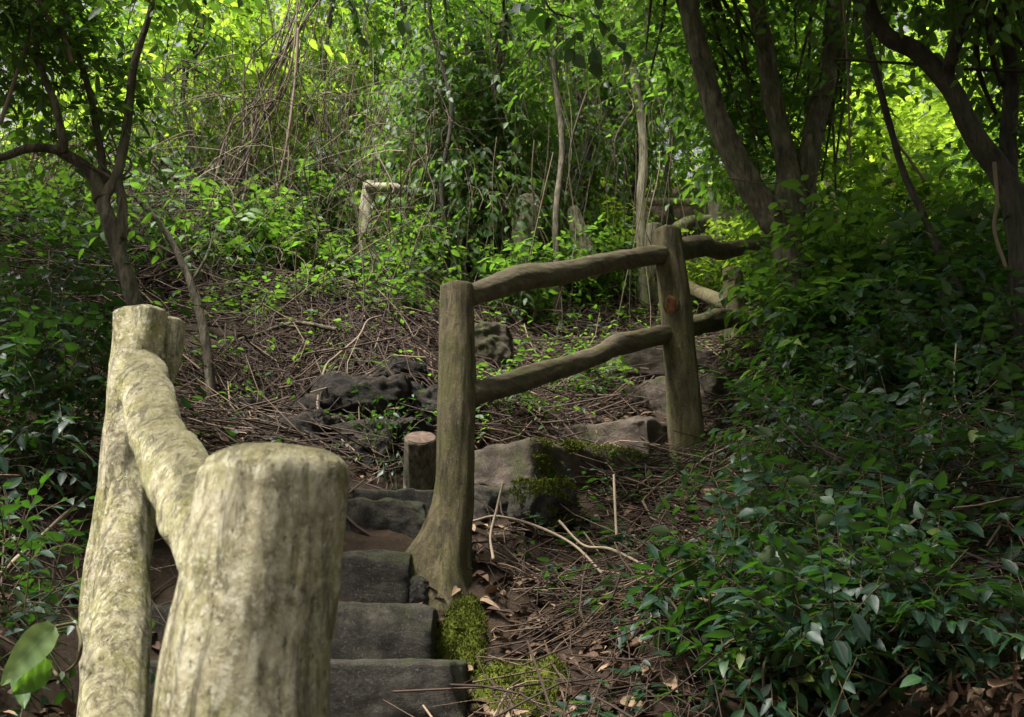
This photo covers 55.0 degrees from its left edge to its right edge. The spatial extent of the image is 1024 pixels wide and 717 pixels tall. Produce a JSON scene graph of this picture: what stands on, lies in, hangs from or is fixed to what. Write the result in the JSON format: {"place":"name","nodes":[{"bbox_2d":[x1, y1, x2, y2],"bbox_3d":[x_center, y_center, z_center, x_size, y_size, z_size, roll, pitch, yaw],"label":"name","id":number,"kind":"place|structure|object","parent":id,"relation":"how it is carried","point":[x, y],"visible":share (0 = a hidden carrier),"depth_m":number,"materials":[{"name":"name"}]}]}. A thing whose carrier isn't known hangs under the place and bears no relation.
{"place":"outdoors","nodes":[
{"label":"outdoors","id":0,"kind":"place"},
{"bbox_2d":[0,143,1023,716],"bbox_3d":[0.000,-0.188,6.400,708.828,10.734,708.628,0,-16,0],"label":"hillside","id":1,"kind":"structure","parent":0,"point":[386,539],"depth_m":3.13,"materials":[{"name":"soil"}]},
{"bbox_2d":[0,621,82,708],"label":"broad leaf plant","id":2,"kind":"object","parent":1,"relation":"on","point":[28,669],"visible":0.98,"depth_m":1.65,"materials":[{"name":"green plant"}]},
{"bbox_2d":[0,470,165,716],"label":"leafy bush","id":3,"kind":"object","parent":1,"relation":"on","point":[47,592],"visible":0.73,"depth_m":2.26,"materials":[{"name":"green plant"}]},
{"bbox_2d":[0,149,167,304],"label":"leafy bush","id":4,"kind":"object","parent":1,"relation":"on","point":[39,192],"visible":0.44,"depth_m":5.91,"materials":[{"name":"green plant"}]},
{"bbox_2d":[0,121,197,260],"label":"leafy bush","id":5,"kind":"object","parent":1,"relation":"on","point":[19,170],"visible":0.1,"depth_m":7.03,"materials":[{"name":"green plant"}]},
{"bbox_2d":[0,243,205,517],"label":"leafy bush","id":6,"kind":"object","parent":1,"relation":"on","point":[45,393],"visible":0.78,"depth_m":3.27,"materials":[{"name":"green plant"}]},
{"bbox_2d":[0,192,256,301],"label":"leafy bush","id":7,"kind":"object","parent":1,"relation":"on","point":[97,242],"visible":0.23,"depth_m":5.95,"materials":[{"name":"green plant"}]},
{"bbox_2d":[0,0,262,305],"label":"tree","id":8,"kind":"object","parent":1,"relation":"on","point":[102,185],"visible":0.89,"depth_m":3.57,"materials":[{"name":"green plant"}]},
{"bbox_2d":[78,146,262,399],"bbox_3d":[-1.784,-0.354,5.013,0.861,1.484,0.676,0,-16,0],"label":"sapling","id":9,"kind":"object","parent":1,"relation":"on","point":[206,346],"visible":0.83,"depth_m":5.00,"materials":[{"name":"green plant"}]},
{"bbox_2d":[124,0,292,213],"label":"slim tree","id":10,"kind":"object","parent":1,"relation":"on","point":[193,53],"visible":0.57,"depth_m":8.79,"materials":[{"name":"green plant"}]},
{"bbox_2d":[76,304,349,716],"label":"rustic fence","id":11,"kind":"object","parent":1,"relation":"on","point":[252,534],"visible":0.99,"depth_m":0.95,"materials":[{"name":"wood"}]},
{"bbox_2d":[47,105,394,264],"bbox_3d":[-2.510,-0.841,8.484,3.212,3.044,2.220,0,-16,0],"label":"leafy bush","id":12,"kind":"object","parent":1,"relation":"on","point":[222,168],"visible":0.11,"depth_m":8.65,"materials":[{"name":"green plant"}]},
{"bbox_2d":[156,184,305,293],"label":"leafy bush","id":13,"kind":"object","parent":1,"relation":"on","point":[236,239],"visible":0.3,"depth_m":7.09,"materials":[{"name":"green plant"}]},
{"bbox_2d":[171,267,292,326],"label":"leafy bush","id":14,"kind":"object","parent":1,"relation":"on","point":[234,300],"visible":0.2,"depth_m":6.10,"materials":[{"name":"green plant"}]},
{"bbox_2d":[156,167,314,267],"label":"leafy bush","id":15,"kind":"object","parent":1,"relation":"on","point":[207,191],"visible":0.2,"depth_m":7.56,"materials":[{"name":"green plant"}]},
{"bbox_2d":[199,0,320,238],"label":"vine bundle","id":16,"kind":"object","parent":1,"relation":"on","point":[289,45],"visible":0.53,"depth_m":8.72,"materials":[{"name":"plant"}]},
{"bbox_2d":[128,0,396,241],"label":"vine covered tree","id":17,"kind":"object","parent":1,"relation":"on","point":[265,47],"visible":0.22,"depth_m":9.79,"materials":[{"name":"green plant"}]},
{"bbox_2d":[152,601,436,659],"bbox_3d":[-0.700,0.887,3.046,0.930,0.270,0.477,1,-16,-2],"label":"stone step","id":18,"kind":"object","parent":1,"relation":"on","point":[379,631],"visible":0.2,"depth_m":2.85,"materials":[{"name":"grey stone"}]},
{"bbox_2d":[407,573,428,604],"bbox_3d":[-0.332,0.782,3.274,0.141,0.138,0.118,-3,-16,10],"label":"rock","id":19,"kind":"object","parent":18,"relation":"on","point":[418,588],"visible":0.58,"depth_m":3.22,"materials":[{"name":"grey stone"}]},
{"bbox_2d":[255,407,341,451],"bbox_3d":[-1.041,0.369,4.608,0.501,0.283,0.313,2,-16,-6],"label":"rock","id":20,"kind":"object","parent":1,"relation":"on","point":[319,416],"visible":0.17,"depth_m":4.51,"materials":[{"name":"grey stone"}]},
{"bbox_2d":[221,187,383,289],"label":"leafy bush","id":21,"kind":"object","parent":1,"relation":"on","point":[295,245],"visible":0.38,"depth_m":7.26,"materials":[{"name":"green plant"}]},
{"bbox_2d":[149,658,466,716],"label":"stone step","id":22,"kind":"object","parent":1,"relation":"on","point":[362,687],"visible":0.5,"depth_m":2.50,"materials":[{"name":"grey stone"}]},
{"bbox_2d":[247,152,380,247],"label":"leafy bush","id":23,"kind":"object","parent":1,"relation":"on","point":[324,187],"visible":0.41,"depth_m":8.35,"materials":[{"name":"green plant"}]},
{"bbox_2d":[260,245,372,312],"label":"leafy bush","id":24,"kind":"object","parent":1,"relation":"on","point":[316,285],"visible":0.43,"depth_m":6.63,"materials":[{"name":"green plant"}]},
{"bbox_2d":[264,0,400,172],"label":"slim tree","id":25,"kind":"object","parent":1,"relation":"on","point":[332,5],"visible":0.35,"depth_m":10.16,"materials":[{"name":"green plant"}]},
{"bbox_2d":[287,372,411,420],"bbox_3d":[-0.830,0.279,5.070,0.688,0.399,0.561,3,-16,-11],"label":"rock","id":26,"kind":"object","parent":1,"relation":"on","point":[394,389],"visible":0.41,"depth_m":4.87,"materials":[{"name":"grey stone"}]},
{"bbox_2d":[272,0,460,221],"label":"vine covered tree","id":27,"kind":"object","parent":1,"relation":"on","point":[376,47],"visible":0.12,"depth_m":10.95,"materials":[{"name":"green plant"}]},
{"bbox_2d":[339,549,411,603],"bbox_3d":[-0.760,0.808,3.415,0.844,0.277,0.473,1,-16,-3],"label":"stone step","id":28,"kind":"object","parent":1,"relation":"on","point":[376,576],"visible":0.16,"depth_m":3.23,"materials":[{"name":"grey stone"}]},
{"bbox_2d":[322,380,436,489],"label":"leafy bush","id":29,"kind":"object","parent":1,"relation":"on","point":[384,422],"visible":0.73,"depth_m":4.43,"materials":[{"name":"green plant"}]},
{"bbox_2d":[330,417,434,472],"bbox_3d":[-0.621,0.426,4.662,0.453,0.353,0.378,-5,-17,17],"label":"rock","id":30,"kind":"object","parent":1,"relation":"on","point":[424,425],"visible":0.37,"depth_m":4.54,"materials":[{"name":"grey stone"}]},
{"bbox_2d":[345,497,426,538],"bbox_3d":[-0.586,0.717,3.817,0.540,0.299,0.543,-5,-16,-5],"label":"stone step","id":31,"kind":"object","parent":1,"relation":"on","point":[389,513],"visible":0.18,"depth_m":3.60,"materials":[{"name":"grey stone"}]},
{"bbox_2d":[348,488,433,513],"bbox_3d":[-0.519,0.669,3.957,0.530,0.247,0.517,2,-16,-6],"label":"stone step","id":32,"kind":"object","parent":1,"relation":"on","point":[425,497],"visible":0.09,"depth_m":3.75,"materials":[{"name":"grey stone"}]},
{"bbox_2d":[341,244,452,320],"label":"leafy bush","id":33,"kind":"object","parent":1,"relation":"on","point":[399,277],"visible":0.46,"depth_m":6.47,"materials":[{"name":"green plant"}]},
{"bbox_2d":[369,356,427,385],"bbox_3d":[-0.612,0.129,5.470,0.366,0.238,0.350,9,-18,-27],"label":"rock","id":34,"kind":"object","parent":1,"relation":"on","point":[415,366],"visible":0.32,"depth_m":5.35,"materials":[{"name":"grey stone"}]},
{"bbox_2d":[31,123,773,437],"bbox_3d":[-1.010,-1.245,8.482,8.072,5.230,6.530,0,-16,0],"label":"ground cover","id":35,"kind":"object","parent":1,"relation":"on","point":[480,416],"visible":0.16,"depth_m":6.34,"materials":[{"name":"green plant"}]},
{"bbox_2d":[343,227,462,298],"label":"leafy bush","id":36,"kind":"object","parent":1,"relation":"on","point":[413,241],"visible":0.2,"depth_m":7.43,"materials":[{"name":"green plant"}]},
{"bbox_2d":[347,0,461,223],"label":"slim tree","id":37,"kind":"object","parent":1,"relation":"on","point":[403,10],"visible":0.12,"depth_m":10.55,"materials":[{"name":"green plant"}]},
{"bbox_2d":[357,204,477,319],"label":"leafy bush","id":38,"kind":"object","parent":1,"relation":"on","point":[424,260],"visible":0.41,"depth_m":7.34,"materials":[{"name":"green plant"}]},
{"bbox_2d":[403,431,435,489],"bbox_3d":[-0.402,0.556,4.242,0.162,0.464,0.377,0,-16,0],"label":"cut log","id":39,"kind":"object","parent":1,"relation":"on","point":[419,460],"visible":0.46,"depth_m":4.15,"materials":[{"name":"brown wood"}]},
{"bbox_2d":[332,57,516,280],"bbox_3d":[-0.757,-1.103,8.595,1.775,3.599,2.355,0,-16,0],"label":"bush","id":40,"kind":"object","parent":1,"relation":"on","point":[462,234],"visible":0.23,"depth_m":8.63,"materials":[{"name":"green plant"}]},
{"bbox_2d":[366,0,515,279],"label":"slim tree","id":41,"kind":"object","parent":1,"relation":"on","point":[447,25],"visible":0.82,"depth_m":8.36,"materials":[{"name":"green plant"}]},
{"bbox_2d":[409,381,479,430],"bbox_3d":[-0.376,0.265,5.131,0.406,0.302,0.374,7,-17,-22],"label":"rock","id":42,"kind":"object","parent":1,"relation":"on","point":[429,393],"visible":0.2,"depth_m":4.97,"materials":[{"name":"grey stone"}]},
{"bbox_2d":[358,180,540,263],"bbox_3d":[-0.521,-0.879,8.140,1.503,1.194,0.489,2,-16,-5],"label":"rustic fence","id":43,"kind":"object","parent":1,"relation":"on","point":[519,239],"visible":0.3,"depth_m":8.06,"materials":[{"name":"grey wood"}]},
{"bbox_2d":[434,591,490,677],"bbox_3d":[-0.162,0.866,3.059,0.195,0.298,0.373,0,-16,0],"label":"moss cushion","id":44,"kind":"object","parent":1,"relation":"on","point":[468,644],"visible":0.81,"depth_m":3.04,"materials":[{"name":"green plant"}]},
{"bbox_2d":[330,0,612,304],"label":"vine covered tree","id":45,"kind":"object","parent":1,"relation":"on","point":[484,234],"visible":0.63,"depth_m":8.39,"materials":[{"name":"green plant"}]},
{"bbox_2d":[0,0,721,384],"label":"vine tangle","id":46,"kind":"object","parent":45,"relation":"hanging from","point":[294,148],"visible":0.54,"depth_m":7.43,"materials":[{"name":"plant"}]},
{"bbox_2d":[473,485,511,521],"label":"stone step","id":47,"kind":"object","parent":1,"relation":"on","point":[488,495],"visible":0.21,"depth_m":3.99,"materials":[{"name":"grey stone"}]},
{"bbox_2d":[475,321,516,374],"bbox_3d":[-0.199,-0.033,6.139,0.492,0.387,0.432,5,-17,-17],"label":"rock","id":48,"kind":"object","parent":1,"relation":"on","point":[493,340],"visible":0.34,"depth_m":5.97,"materials":[{"name":"grey stone"}]},
{"bbox_2d":[435,0,580,260],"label":"slim tree","id":49,"kind":"object","parent":1,"relation":"on","point":[510,28],"visible":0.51,"depth_m":8.63,"materials":[{"name":"green plant"}]},
{"bbox_2d":[0,135,1023,716],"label":"dead twigs","id":50,"kind":"object","parent":1,"relation":"on","point":[304,373],"visible":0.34,"depth_m":4.77,"materials":[{"name":"brown wood"}]},
{"bbox_2d":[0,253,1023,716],"bbox_3d":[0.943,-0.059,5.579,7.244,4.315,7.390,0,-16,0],"label":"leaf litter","id":51,"kind":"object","parent":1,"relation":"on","point":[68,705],"visible":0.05,"depth_m":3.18,"materials":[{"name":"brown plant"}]},
{"bbox_2d":[0,0,1023,238],"bbox_3d":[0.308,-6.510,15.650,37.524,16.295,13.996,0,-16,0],"label":"woodland","id":52,"kind":"object","parent":1,"relation":"on","point":[939,107],"visible":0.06,"depth_m":9.72,"materials":[{"name":"green plant"}]},
{"bbox_2d":[428,332,595,440],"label":"leafy bush","id":53,"kind":"object","parent":1,"relation":"on","point":[510,368],"visible":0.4,"depth_m":5.21,"materials":[{"name":"green plant"}]},
{"bbox_2d":[0,371,1023,716],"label":"ground cover","id":54,"kind":"object","parent":1,"relation":"on","point":[586,697],"visible":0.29,"depth_m":3.06,"materials":[{"name":"green plant"}]},
{"bbox_2d":[439,227,590,340],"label":"leafy bush","id":55,"kind":"object","parent":1,"relation":"on","point":[495,257],"visible":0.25,"depth_m":7.50,"materials":[{"name":"green plant"}]},
{"bbox_2d":[469,650,576,716],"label":"moss cushion","id":56,"kind":"object","parent":1,"relation":"on","point":[494,668],"visible":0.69,"depth_m":2.59,"materials":[{"name":"green plant"}]},
{"bbox_2d":[474,433,596,495],"bbox_3d":[-0.050,0.597,4.539,0.454,0.395,0.847,15,-22,-42],"label":"stone step","id":57,"kind":"object","parent":1,"relation":"on","point":[496,465],"visible":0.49,"depth_m":4.27,"materials":[{"name":"grey stone"}]},
{"bbox_2d":[505,475,584,538],"bbox_3d":[0.123,0.587,3.881,0.314,0.260,0.285,7,-17,-22],"label":"rock","id":58,"kind":"object","parent":1,"relation":"on","point":[544,497],"visible":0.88,"depth_m":3.82,"materials":[{"name":"grey stone"}]},
{"bbox_2d":[477,214,638,334],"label":"leafy bush","id":59,"kind":"object","parent":1,"relation":"on","point":[516,246],"visible":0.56,"depth_m":7.42,"materials":[{"name":"green plant"}]},
{"bbox_2d":[496,0,629,338],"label":"slim tree","id":60,"kind":"object","parent":1,"relation":"on","point":[558,29],"visible":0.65,"depth_m":8.12,"materials":[{"name":"green plant"}]},
{"bbox_2d":[492,0,665,286],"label":"vine covered tree","id":61,"kind":"object","parent":1,"relation":"on","point":[578,97],"visible":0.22,"depth_m":9.68,"materials":[{"name":"green plant"}]},
{"bbox_2d":[506,211,658,331],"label":"leafy bush","id":62,"kind":"object","parent":1,"relation":"on","point":[594,283],"visible":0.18,"depth_m":8.36,"materials":[{"name":"green plant"}]},
{"bbox_2d":[405,222,770,610],"bbox_3d":[0.928,-0.210,5.937,1.203,3.554,5.226,-5,-17,18],"label":"rustic fence","id":63,"kind":"object","parent":1,"relation":"on","point":[439,549],"visible":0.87,"depth_m":4.04,"materials":[{"name":"wood"}]},
{"bbox_2d":[526,327,659,409],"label":"leafy bush","id":64,"kind":"object","parent":1,"relation":"on","point":[595,372],"visible":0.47,"depth_m":5.77,"materials":[{"name":"green plant"}]},
{"bbox_2d":[539,415,668,464],"bbox_3d":[0.411,0.520,5.241,0.878,0.341,0.326,-12,-20,36],"label":"stone step","id":65,"kind":"object","parent":1,"relation":"on","point":[650,429],"visible":0.19,"depth_m":4.99,"materials":[{"name":"grey stone"}]},
{"bbox_2d":[574,438,660,484],"bbox_3d":[0.448,0.513,4.610,0.483,0.245,0.328,5,-17,-17],"label":"moss cushion","id":66,"kind":"object","parent":1,"relation":"on","point":[605,449],"visible":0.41,"depth_m":4.50,"materials":[{"name":"green plant"}]},
{"bbox_2d":[531,2,708,248],"bbox_3d":[1.193,-2.034,10.556,2.355,3.987,2.054,0,-16,0],"label":"vine covered tree","id":67,"kind":"object","parent":1,"relation":"on","point":[630,160],"visible":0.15,"depth_m":10.33,"materials":[{"name":"green plant"}]},
{"bbox_2d":[523,0,723,316],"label":"slim tree","id":68,"kind":"object","parent":1,"relation":"on","point":[644,292],"visible":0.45,"depth_m":9.04,"materials":[{"name":"green plant"}]},
{"bbox_2d":[562,178,684,297],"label":"leafy bush","id":69,"kind":"object","parent":1,"relation":"on","point":[615,213],"visible":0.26,"depth_m":9.13,"materials":[{"name":"green plant"}]},
{"bbox_2d":[597,347,726,381],"bbox_3d":[0.965,0.089,6.470,0.778,0.219,0.525,3,-16,-12],"label":"stone step","id":70,"kind":"object","parent":1,"relation":"on","point":[654,355],"visible":0.16,"depth_m":6.20,"materials":[{"name":"grey stone"}]},
{"bbox_2d":[611,372,739,417],"bbox_3d":[0.989,0.314,5.934,0.541,0.325,0.871,13,-21,-38],"label":"stone step","id":71,"kind":"object","parent":1,"relation":"on","point":[651,388],"visible":0.18,"depth_m":5.69,"materials":[{"name":"grey stone"}]},
{"bbox_2d":[645,189,722,236],"bbox_3d":[1.783,-1.420,10.186,0.990,0.910,0.266,6,-17,-21],"label":"rustic fence","id":72,"kind":"object","parent":1,"relation":"on","point":[691,219],"visible":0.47,"depth_m":10.30,"materials":[{"name":"brown wood"}]},
{"bbox_2d":[572,473,811,675],"bbox_3d":[0.507,0.613,2.605,0.511,0.614,0.595,6,-17,-19],"label":"glossy shrub","id":73,"kind":"object","parent":1,"relation":"on","point":[656,605],"visible":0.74,"depth_m":2.58,"materials":[{"name":"green plant"}]},
{"bbox_2d":[577,0,811,30],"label":"canopy tree","id":74,"kind":"object","parent":1,"relation":"on","point":[756,3],"visible":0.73,"depth_m":6.30,"materials":[{"name":"green plant"}]},
{"bbox_2d":[312,0,411,58],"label":"overhanging branch","id":75,"kind":"object","parent":74,"relation":"hanging from","point":[402,27],"visible":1,"depth_m":3.74,"materials":[{"name":"green plant"}]},
{"bbox_2d":[500,0,631,80],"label":"overhanging branch","id":76,"kind":"object","parent":74,"relation":"hanging from","point":[545,23],"visible":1,"depth_m":3.39,"materials":[{"name":"green plant"}]},
{"bbox_2d":[621,119,769,208],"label":"leafy bush","id":77,"kind":"object","parent":1,"relation":"on","point":[680,176],"visible":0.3,"depth_m":11.93,"materials":[{"name":"green plant"}]},
{"bbox_2d":[577,0,844,400],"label":"leaning tree","id":78,"kind":"object","parent":1,"relation":"on","point":[695,30],"visible":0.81,"depth_m":6.47,"materials":[{"name":"green plant"}]},
{"bbox_2d":[649,216,774,313],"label":"leafy bush","id":79,"kind":"object","parent":1,"relation":"on","point":[742,259],"visible":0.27,"depth_m":8.36,"materials":[{"name":"green plant"}]},
{"bbox_2d":[691,40,838,240],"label":"leafy bush","id":80,"kind":"object","parent":1,"relation":"on","point":[769,186],"visible":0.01,"depth_m":9.43,"materials":[{"name":"green plant"}]},
{"bbox_2d":[664,415,889,638],"bbox_3d":[0.777,0.570,2.825,0.660,0.838,0.642,5,-17,-18],"label":"glossy shrub","id":81,"kind":"object","parent":1,"relation":"on","point":[796,516],"visible":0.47,"depth_m":2.86,"materials":[{"name":"green plant"}]},
{"bbox_2d":[635,533,919,716],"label":"glossy shrub","id":82,"kind":"object","parent":1,"relation":"on","point":[816,683],"visible":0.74,"depth_m":2.30,"materials":[{"name":"green plant"}]},
{"bbox_2d":[700,369,874,508],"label":"glossy shrub","id":83,"kind":"object","parent":1,"relation":"on","point":[792,440],"visible":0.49,"depth_m":3.95,"materials":[{"name":"green plant"}]},
{"bbox_2d":[708,195,892,386],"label":"leafy bush","id":84,"kind":"object","parent":1,"relation":"on","point":[760,257],"visible":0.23,"depth_m":5.43,"materials":[{"name":"green plant"}]},
{"bbox_2d":[720,0,937,317],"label":"forked tree","id":85,"kind":"object","parent":1,"relation":"on","point":[824,98],"visible":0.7,"depth_m":6.18,"materials":[{"name":"green plant"}]},
{"bbox_2d":[708,305,952,468],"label":"glossy shrub","id":86,"kind":"object","parent":1,"relation":"on","point":[741,383],"visible":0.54,"depth_m":4.31,"materials":[{"name":"green plant"}]},
{"bbox_2d":[724,385,950,551],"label":"glossy shrub","id":87,"kind":"object","parent":1,"relation":"on","point":[859,429],"visible":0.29,"depth_m":3.45,"materials":[{"name":"green plant"}]},
{"bbox_2d":[697,300,983,463],"bbox_3d":[1.633,0.287,4.804,1.461,1.204,1.518,0,-16,0],"label":"leafy bush","id":88,"kind":"object","parent":1,"relation":"on","point":[785,332],"visible":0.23,"depth_m":4.74,"materials":[{"name":"green plant"}]},
{"bbox_2d":[702,175,1002,423],"bbox_3d":[1.789,-0.264,5.107,1.282,1.456,1.391,8,-18,-25],"label":"leafy bush","id":89,"kind":"object","parent":1,"relation":"on","point":[819,277],"visible":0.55,"depth_m":5.04,"materials":[{"name":"green plant"}]},
{"bbox_2d":[700,470,1023,716],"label":"glossy shrub","id":90,"kind":"object","parent":1,"relation":"on","point":[991,660],"visible":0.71,"depth_m":2.29,"materials":[{"name":"green plant"}]},
{"bbox_2d":[732,456,1023,716],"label":"glossy shrub","id":91,"kind":"object","parent":1,"relation":"on","point":[842,649],"visible":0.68,"depth_m":2.33,"materials":[{"name":"green plant"}]},
{"bbox_2d":[755,0,1023,372],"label":"dark tree","id":92,"kind":"object","parent":1,"relation":"on","point":[1003,26],"visible":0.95,"depth_m":4.51,"materials":[{"name":"green plant"}]},
{"bbox_2d":[857,0,968,298],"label":"hanging vine","id":93,"kind":"object","parent":92,"relation":"hanging from","point":[915,199],"visible":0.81,"depth_m":5.09,"materials":[{"name":"brown plant"}]},
{"bbox_2d":[791,68,988,258],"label":"leafy bush","id":94,"kind":"object","parent":1,"relation":"on","point":[905,111],"visible":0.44,"depth_m":7.73,"materials":[{"name":"green plant"}]},
{"bbox_2d":[758,292,1023,580],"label":"glossy shrub","id":95,"kind":"object","parent":1,"relation":"on","point":[944,400],"visible":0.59,"depth_m":3.14,"materials":[{"name":"green plant"}]},
{"bbox_2d":[782,515,1023,716],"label":"glossy shrub","id":96,"kind":"object","parent":1,"relation":"on","point":[1004,636],"visible":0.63,"depth_m":2.23,"materials":[{"name":"green plant"}]},
{"bbox_2d":[791,248,1023,444],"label":"glossy shrub","id":97,"kind":"object","parent":1,"relation":"on","point":[948,319],"visible":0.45,"depth_m":4.26,"materials":[{"name":"green plant"}]},
{"bbox_2d":[799,188,1017,438],"bbox_3d":[2.151,-0.135,4.801,1.506,1.563,1.521,0,-16,0],"label":"leafy bush","id":98,"kind":"object","parent":1,"relation":"on","point":[958,212],"visible":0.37,"depth_m":4.71,"materials":[{"name":"green plant"}]},
{"bbox_2d":[838,365,1023,584],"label":"glossy shrub","id":99,"kind":"object","parent":1,"relation":"on","point":[1015,506],"visible":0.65,"depth_m":2.97,"materials":[{"name":"green plant"}]},
{"bbox_2d":[852,277,1023,465],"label":"leafy bush","id":100,"kind":"object","parent":1,"relation":"on","point":[948,290],"visible":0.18,"depth_m":4.23,"materials":[{"name":"green plant"}]},
{"bbox_2d":[870,109,1023,288],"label":"leafy bush","id":101,"kind":"object","parent":1,"relation":"on","point":[942,200],"visible":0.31,"depth_m":7.02,"materials":[{"name":"green plant"}]},
{"bbox_2d":[892,654,1023,716],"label":"dead leaf heap","id":102,"kind":"object","parent":1,"relation":"on","point":[982,706],"visible":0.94,"depth_m":2.10,"materials":[{"name":"brown plant"}]},
{"bbox_2d":[919,271,1023,469],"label":"glossy shrub","id":103,"kind":"object","parent":1,"relation":"on","point":[995,305],"visible":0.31,"depth_m":4.07,"materials":[{"name":"green plant"}]},
{"bbox_2d":[0,0,1023,183],"label":"sky","id":104,"kind":"structure","parent":0,"point":[905,29],"materials":[{"name":"white"}]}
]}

